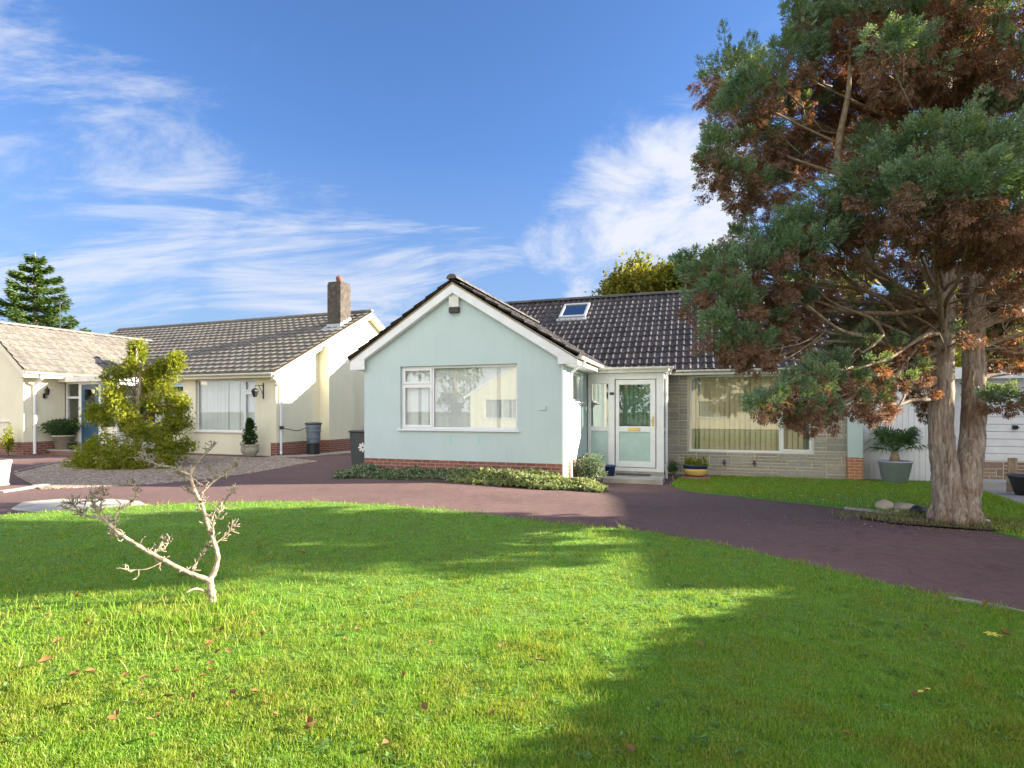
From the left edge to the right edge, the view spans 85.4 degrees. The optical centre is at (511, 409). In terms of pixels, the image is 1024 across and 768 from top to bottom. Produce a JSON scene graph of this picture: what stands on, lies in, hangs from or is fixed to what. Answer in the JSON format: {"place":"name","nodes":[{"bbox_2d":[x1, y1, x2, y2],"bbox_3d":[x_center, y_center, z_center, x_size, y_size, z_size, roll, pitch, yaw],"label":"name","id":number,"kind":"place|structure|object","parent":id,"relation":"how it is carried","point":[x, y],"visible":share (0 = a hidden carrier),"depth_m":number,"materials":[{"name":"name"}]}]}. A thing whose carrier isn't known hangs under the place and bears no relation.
{"place":"outdoors","nodes":[
{"label":"outdoors","id":0,"kind":"place"},
{"bbox_2d":[11,498,146,511],"bbox_3d":[-6.760,1.520,8.660,2.340,0.060,1.387,0,0,0],"label":"concrete patch","id":1,"kind":"object","parent":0,"point":[40,505],"visible":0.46,"depth_m":8.75,"materials":[{"name":"grey concrete"}]},
{"bbox_2d":[12,454,319,488],"bbox_3d":[-9.640,1.461,14.039,7.356,0.090,6.539,0,0,14],"label":"gravel bed","id":2,"kind":"object","parent":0,"point":[64,477],"visible":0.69,"depth_m":13.08,"materials":[{"name":"grey gravel"}]},
{"bbox_2d":[58,336,199,469],"bbox_3d":[-9.778,-0.061,14.310,3.010,3.819,2.774,0,0,-38],"label":"golden shrub","id":3,"kind":"object","parent":2,"relation":"on","point":[134,426],"visible":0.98,"depth_m":14.26,"materials":[{"name":"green plant"}]},
{"bbox_2d":[357,477,592,491],"bbox_3d":[-1.023,1.540,11.812,5.830,0.144,0.957,0,0,19],"label":"flower bed","id":4,"kind":"object","parent":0,"point":[433,480],"visible":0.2,"depth_m":11.71,"materials":[{"name":"soil"}]},
{"bbox_2d":[332,462,608,492],"bbox_3d":[-1.067,1.397,11.767,6.072,0.493,1.116,0,0,18],"label":"ground cover","id":5,"kind":"object","parent":4,"relation":"on","point":[366,470],"visible":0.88,"depth_m":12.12,"materials":[{"name":"green plant"}]},
{"bbox_2d":[0,497,1023,767],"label":"front lawn","id":6,"kind":"structure","parent":0,"point":[306,511],"depth_m":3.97,"materials":[{"name":"green plant"}]},
{"bbox_2d":[37,656,51,661],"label":"fallen leaf","id":7,"kind":"object","parent":6,"relation":"on","point":[44,658],"visible":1,"depth_m":3.17,"materials":[{"name":"brown plant"}]},
{"bbox_2d":[53,637,62,642],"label":"fallen leaf","id":8,"kind":"object","parent":6,"relation":"on","point":[56,639],"visible":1,"depth_m":3.44,"materials":[{"name":"brown plant"}]},
{"bbox_2d":[68,669,80,675],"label":"fallen leaf","id":9,"kind":"object","parent":6,"relation":"on","point":[75,672],"visible":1,"depth_m":3.01,"materials":[{"name":"brown plant"}]},
{"bbox_2d":[86,667,96,672],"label":"fallen leaf","id":10,"kind":"object","parent":6,"relation":"on","point":[90,670],"visible":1,"depth_m":3.03,"materials":[{"name":"brown plant"}]},
{"bbox_2d":[107,715,117,719],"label":"fallen leaf","id":11,"kind":"object","parent":6,"relation":"on","point":[112,717],"visible":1,"depth_m":2.58,"materials":[{"name":"orange plant"}]},
{"bbox_2d":[138,673,150,679],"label":"fallen leaf","id":12,"kind":"object","parent":6,"relation":"on","point":[143,676],"visible":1,"depth_m":2.98,"materials":[{"name":"brown plant"}]},
{"bbox_2d":[56,440,241,602],"bbox_3d":[-2.768,0.869,4.169,1.332,1.270,0.437,0,0,-8],"label":"dead shrub","id":13,"kind":"object","parent":6,"relation":"on","point":[209,579],"visible":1,"depth_m":4.21,"materials":[{"name":"beige wood"}]},
{"bbox_2d":[305,715,312,723],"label":"fallen leaf","id":14,"kind":"object","parent":6,"relation":"on","point":[308,719],"visible":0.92,"depth_m":2.56,"materials":[{"name":"brown plant"}]},
{"bbox_2d":[304,720,316,728],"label":"fallen leaf","id":15,"kind":"object","parent":6,"relation":"on","point":[309,724],"visible":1,"depth_m":2.51,"materials":[{"name":"brown plant"}]},
{"bbox_2d":[382,738,388,744],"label":"fallen leaf","id":16,"kind":"object","parent":6,"relation":"on","point":[385,741],"visible":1,"depth_m":2.38,"materials":[{"name":"orange plant"}]},
{"bbox_2d":[421,702,427,709],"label":"fallen leaf","id":17,"kind":"object","parent":6,"relation":"on","point":[424,705],"visible":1,"depth_m":2.69,"materials":[{"name":"brown plant"}]},
{"bbox_2d":[0,513,1023,767],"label":"lawn weeds","id":18,"kind":"object","parent":6,"relation":"on","point":[516,689],"visible":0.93,"depth_m":3.09,"materials":[{"name":"green plant"}]},
{"bbox_2d":[626,743,634,751],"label":"fallen leaf","id":19,"kind":"object","parent":6,"relation":"on","point":[630,747],"visible":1,"depth_m":2.35,"materials":[{"name":"brown plant"}]},
{"bbox_2d":[983,631,1001,636],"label":"yellow leaf","id":20,"kind":"object","parent":6,"relation":"on","point":[992,633],"visible":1,"depth_m":3.55,"materials":[{"name":"yellow plant"}]},
{"bbox_2d":[1000,629,1010,634],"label":"fallen leaf","id":21,"kind":"object","parent":6,"relation":"on","point":[1005,631],"visible":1,"depth_m":3.56,"materials":[{"name":"brown plant"}]},
{"bbox_2d":[0,448,1023,609],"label":"driveway","id":22,"kind":"structure","parent":0,"point":[972,567],"depth_m":7.97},
{"bbox_2d":[0,459,12,486],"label":"stone planter","id":23,"kind":"object","parent":22,"relation":"on","point":[5,466],"visible":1,"depth_m":10.89,"materials":[{"name":"stone"}]},
{"bbox_2d":[0,423,15,455],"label":"bedding plant","id":24,"kind":"object","parent":22,"relation":"on","point":[8,441],"visible":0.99,"depth_m":17.29,"materials":[{"name":"yellow plant"}]},
{"bbox_2d":[0,482,57,492],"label":"edging kerb","id":25,"kind":"structure","parent":22,"relation":"on","point":[22,488],"depth_m":10.53,"materials":[{"name":"concrete"}]},
{"bbox_2d":[14,460,65,471],"bbox_3d":[-12.195,1.493,14.431,0.060,0.181,2.400,0,0,-16],"label":"gravel edging","id":26,"kind":"object","parent":22,"relation":"on","point":[37,466],"visible":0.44,"depth_m":14.12,"materials":[{"name":"concrete"}]},
{"bbox_2d":[155,416,187,440],"bbox_3d":[-11.085,0.798,17.882,1.038,1.314,1.025,0,0,0],"label":"clipped shrub","id":27,"kind":"object","parent":22,"relation":"on","point":[170,431],"visible":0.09,"depth_m":17.75,"materials":[{"name":"green plant"}]},
{"bbox_2d":[239,418,258,456],"bbox_3d":[-8.038,0.821,17.046,0.530,1.199,0.571,0,0,0],"label":"potted topiary","id":28,"kind":"object","parent":22,"relation":"on","point":[249,448],"visible":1,"depth_m":16.92,"materials":[{"name":"plant"}]},
{"bbox_2d":[269,451,350,456],"bbox_3d":[-5.628,1.505,19.500,1.081,0.190,6.549,0,0,28],"label":"edging","id":29,"kind":"object","parent":22,"relation":"on","point":[328,453],"depth_m":17.62,"materials":[{"name":"concrete"}]},
{"bbox_2d":[305,422,321,454],"bbox_3d":[-6.398,0.902,17.864,0.536,1.030,0.551,0,0,21],"label":"water butt","id":30,"kind":"object","parent":29,"relation":"on","point":[313,432],"visible":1,"depth_m":17.69,"materials":[{"name":"black plastic"}]},
{"bbox_2d":[348,429,363,465],"bbox_3d":[-3.643,0.985,13.666,0.530,1.030,0.666,0,0,11],"label":"wheelie bin","id":31,"kind":"object","parent":22,"relation":"on","point":[357,444],"visible":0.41,"depth_m":13.40,"materials":[{"name":"grey plastic"}]},
{"bbox_2d":[139,489,1020,608],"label":"leaf litter","id":32,"kind":"object","parent":22,"relation":"on","point":[782,520],"visible":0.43,"depth_m":7.06,"materials":[{"name":"brown plant"}]},
{"bbox_2d":[573,452,608,481],"bbox_3d":[1.773,1.339,12.572,0.774,0.804,0.852,0,0,45],"label":"corner shrub","id":33,"kind":"object","parent":22,"relation":"on","point":[590,468],"visible":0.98,"depth_m":12.44,"materials":[{"name":"green plant"}]},
{"bbox_2d":[665,458,684,480],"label":"shrub","id":34,"kind":"object","parent":22,"relation":"on","point":[673,469],"visible":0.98,"depth_m":13.49,"materials":[{"name":"green plant"}]},
{"bbox_2d":[682,474,710,480],"bbox_3d":[4.590,1.735,13.826,0.660,0.170,0.820,0,0,19],"label":"brick step","id":35,"kind":"object","parent":22,"relation":"on","point":[685,476],"visible":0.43,"depth_m":13.57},
{"bbox_2d":[682,456,709,476],"bbox_3d":[4.571,1.391,13.825,0.671,0.514,0.408,0,0,19],"label":"oval planter","id":36,"kind":"object","parent":35,"relation":"on","point":[698,468],"visible":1,"depth_m":13.73,"materials":[{"name":"yellow ceramic"}]},
{"bbox_2d":[844,507,899,514],"bbox_3d":[5.313,1.538,8.120,0.182,0.125,0.839,0,0,-30],"label":"side lawn edging","id":37,"kind":"object","parent":22,"relation":"on","point":[858,509],"visible":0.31,"depth_m":8.24,"materials":[{"name":"concrete"}]},
{"bbox_2d":[861,328,961,395],"bbox_3d":[10.338,-0.507,15.271,3.485,4.533,3.439,0,0,0],"label":"garden shrub","id":38,"kind":"object","parent":22,"relation":"on","point":[958,362],"depth_m":14.10,"materials":[{"name":"green plant"}]},
{"bbox_2d":[948,596,1023,611],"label":"lawn edging","id":39,"kind":"object","parent":22,"relation":"on","point":[968,600],"visible":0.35,"depth_m":4.22,"materials":[{"name":"concrete"}]},
{"bbox_2d":[983,461,1023,482],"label":"stone wall","id":40,"kind":"structure","parent":22,"relation":"on","point":[995,471],"depth_m":13.22,"materials":[{"name":"stone"}]},
{"bbox_2d":[0,0,1023,386],"label":"sky","id":41,"kind":"structure","parent":0,"point":[170,161],"materials":[{"name":"blue"}]},
{"bbox_2d":[670,474,1023,538],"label":"side lawn","id":42,"kind":"structure","parent":0,"point":[832,505],"depth_m":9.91,"materials":[{"name":"green plant"}]},
{"bbox_2d":[667,0,1023,524],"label":"conifer tree","id":43,"kind":"object","parent":42,"relation":"on","point":[952,179],"visible":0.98,"depth_m":6.42,"materials":[{"name":"green plant"}]},
{"bbox_2d":[875,499,893,509],"bbox_3d":[5.576,1.425,8.291,0.252,0.184,0.222,0,0,0],"label":"rock","id":44,"kind":"object","parent":42,"relation":"on","point":[884,504],"visible":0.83,"depth_m":8.23,"materials":[{"name":"beige stone"}]},
{"bbox_2d":[864,426,927,482],"bbox_3d":[9.136,1.032,13.165,1.484,1.336,1.646,0,0,31],"label":"potted palm","id":45,"kind":"object","parent":42,"relation":"on","point":[893,468],"visible":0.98,"depth_m":12.99,"materials":[{"name":"plant"}]},
{"bbox_2d":[893,502,912,511],"bbox_3d":[5.817,1.445,8.207,0.301,0.146,0.295,0,0,-42],"label":"rock","id":46,"kind":"object","parent":42,"relation":"on","point":[901,505],"visible":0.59,"depth_m":8.15,"materials":[{"name":"grey stone"}]},
{"bbox_2d":[793,507,1023,532],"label":"tree foot weeds","id":47,"kind":"object","parent":42,"relation":"on","point":[904,518],"visible":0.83,"depth_m":7.38,"materials":[{"name":"green plant"}]},
{"bbox_2d":[863,390,954,480],"bbox_3d":[9.622,0.575,13.604,2.019,2.350,0.090,0,0,19],"label":"boarded screen","id":48,"kind":"object","parent":42,"relation":"on","point":[908,418],"visible":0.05,"depth_m":13.59,"materials":[{"name":"white paint"}]},
{"bbox_2d":[909,505,925,514],"bbox_3d":[5.810,1.441,7.948,0.231,0.158,0.168,0,0,0],"label":"rock","id":49,"kind":"object","parent":42,"relation":"on","point":[918,508],"visible":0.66,"depth_m":7.90,"materials":[{"name":"stone"}]},
{"bbox_2d":[860,513,1023,531],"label":"bare earth","id":50,"kind":"structure","parent":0,"point":[929,524],"depth_m":7.19,"materials":[{"name":"soil"}]},
{"bbox_2d":[983,482,1023,502],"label":"path","id":51,"kind":"structure","parent":0,"point":[997,488],"depth_m":11.29,"materials":[{"name":"concrete"}]},
{"bbox_2d":[1006,458,1017,491],"bbox_3d":[9.530,1.236,10.581,0.537,0.620,0.141,0,0,-45],"label":"timber plank","id":52,"kind":"object","parent":51,"relation":"on","point":[1012,465],"visible":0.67,"depth_m":10.62,"materials":[{"name":"brown wood"}]},
{"bbox_2d":[1006,473,1023,495],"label":"garden tub","id":53,"kind":"object","parent":51,"relation":"on","point":[1016,480],"visible":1,"depth_m":9.96,"materials":[{"name":"grey plastic"}]},
{"bbox_3d":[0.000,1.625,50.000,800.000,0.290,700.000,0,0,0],"label":"ground","id":54,"kind":"structure","parent":0,"visible":0},
{"bbox_2d":[0,252,93,331],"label":"fir tree","id":55,"kind":"object","parent":54,"relation":"on","point":[49,311],"visible":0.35,"depth_m":34.92,"materials":[{"name":"green plant"}]},
{"bbox_2d":[32,417,80,449],"bbox_3d":[-14.736,0.753,18.182,1.296,1.059,1.280,0,0,0],"label":"potted shrub","id":56,"kind":"object","parent":54,"relation":"on","point":[62,431],"visible":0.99,"depth_m":17.99,"materials":[{"name":"green plant"}]},
{"bbox_2d":[0,276,384,455],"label":"bungalow","id":57,"kind":"object","parent":54,"relation":"on","point":[269,376],"visible":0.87,"depth_m":18.54,"materials":[{"name":"painted render"},{"name":"grey tile"},{"name":"red brick"}]},
{"bbox_2d":[52,300,71,327],"bbox_3d":[-19.883,-4.187,24.526,0.750,1.350,0.300,0,0,-20],"label":"tv aerial","id":58,"kind":"object","parent":57,"relation":"attached to","point":[60,301],"visible":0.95,"depth_m":24.51,"materials":[{"name":"grey metal"}]},
{"bbox_2d":[68,442,76,448],"bbox_3d":[-14.360,1.163,18.141,0.270,0.240,0.270,0,0,0],"label":"dark pot","id":59,"kind":"object","parent":57,"relation":"on","point":[71,443],"visible":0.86,"depth_m":18.05,"materials":[{"name":"black ceramic"}]},
{"bbox_2d":[81,384,98,448],"bbox_3d":[-13.817,0.225,18.192,0.820,2.110,0.063,0,0,21],"label":"door","id":60,"kind":"structure","parent":57,"relation":"in","point":[87,431],"depth_m":18.22,"materials":[{"name":"blue paint"}]},
{"bbox_2d":[159,381,183,423],"bbox_3d":[-11.494,-0.237,18.816,1.230,1.445,0.180,0,0,21],"label":"window","id":61,"kind":"structure","parent":57,"relation":"in","point":[180,383],"depth_m":18.74,"materials":[{"name":"white plastic"}]},
{"bbox_2d":[193,378,256,432],"bbox_3d":[-9.255,-0.133,18.009,2.690,1.735,0.245,0,0,21],"label":"window","id":62,"kind":"structure","parent":57,"relation":"in","point":[225,405],"depth_m":18.14,"materials":[{"name":"glass"}]},
{"bbox_2d":[280,426,304,430],"bbox_3d":[-6.892,0.584,17.487,0.825,0.168,0.140,0,0,-36],"label":"hose","id":63,"kind":"object","parent":57,"relation":"attached to","point":[281,427],"visible":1,"depth_m":17.36,"materials":[{"name":"black plastic"}]},
{"bbox_2d":[347,273,874,484],"bbox_3d":[3.763,-1.045,17.230,11.987,5.990,12.766,0,0,19],"label":"bungalow","id":64,"kind":"object","parent":54,"relation":"on","point":[459,372],"visible":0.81,"depth_m":13.37,"materials":[{"name":"painted render"},{"name":"dark tile"},{"name":"red brick"}]},
{"bbox_2d":[397,364,519,431],"bbox_3d":[-1.210,-0.262,12.440,2.959,1.475,0.254,0,0,19],"label":"window","id":65,"kind":"structure","parent":64,"relation":"in","point":[466,398],"depth_m":12.50,"materials":[{"name":"white plastic"}]},
{"bbox_2d":[573,373,584,402],"bbox_3d":[1.509,-0.522,13.106,0.180,0.715,1.270,0,0,19],"label":"window","id":66,"kind":"structure","parent":64,"relation":"in","point":[577,400],"depth_m":13.61,"materials":[{"name":"white plastic"}]},
{"bbox_2d":[605,464,615,475],"bbox_3d":[2.388,1.470,13.522,0.290,0.260,0.290,0,0,0],"label":"glazed pot","id":67,"kind":"object","parent":64,"relation":"on","point":[610,468],"visible":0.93,"depth_m":13.42,"materials":[{"name":"blue ceramic"}]},
{"bbox_2d":[616,379,655,467],"bbox_3d":[3.089,0.335,13.870,0.975,2.180,0.253,0,0,19],"label":"door","id":68,"kind":"structure","parent":64,"relation":"in","point":[636,432],"depth_m":13.89,"materials":[{"name":"white plastic"}]},
{"bbox_2d":[689,374,813,453],"bbox_3d":[6.206,0.090,14.471,3.006,2.020,0.230,0,0,19],"label":"window","id":69,"kind":"structure","parent":64,"relation":"in","point":[716,416],"depth_m":14.61,"materials":[{"name":"glass"}]},
{"bbox_2d":[584,246,699,295],"bbox_3d":[7.224,-3.231,28.686,7.382,10.325,7.912,0,0,0],"label":"broadleaf tree","id":70,"kind":"object","parent":54,"relation":"on","point":[630,278],"visible":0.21,"depth_m":26.71,"materials":[{"name":"green plant"}]},
{"bbox_2d":[662,239,750,290],"bbox_3d":[9.540,-3.102,27.407,5.476,10.067,5.954,0,0,0],"label":"broadleaf tree","id":71,"kind":"object","parent":54,"relation":"on","point":[675,278],"depth_m":26.32,"materials":[{"name":"green plant"}]},
{"bbox_2d":[775,257,880,316],"bbox_3d":[14.531,-2.728,25.863,7.040,9.321,5.725,0,0,-22],"label":"broadleaf tree","id":72,"kind":"object","parent":54,"relation":"on","point":[845,284],"visible":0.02,"depth_m":25.54,"materials":[{"name":"green plant"}]},
{"bbox_2d":[856,276,1023,365],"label":"broadleaf tree","id":73,"kind":"object","parent":54,"relation":"on","point":[961,323],"visible":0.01,"depth_m":22.68,"materials":[{"name":"green plant"}]},
{"bbox_2d":[955,366,1023,460],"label":"garage","id":74,"kind":"structure","parent":54,"relation":"on","point":[1004,439],"depth_m":13.54,"materials":[{"name":"white paint"}]},
{"bbox_2d":[985,387,1023,460],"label":"garage door","id":75,"kind":"structure","parent":74,"relation":"in","point":[1005,437],"depth_m":13.53,"materials":[{"name":"white paint"}]}
]}

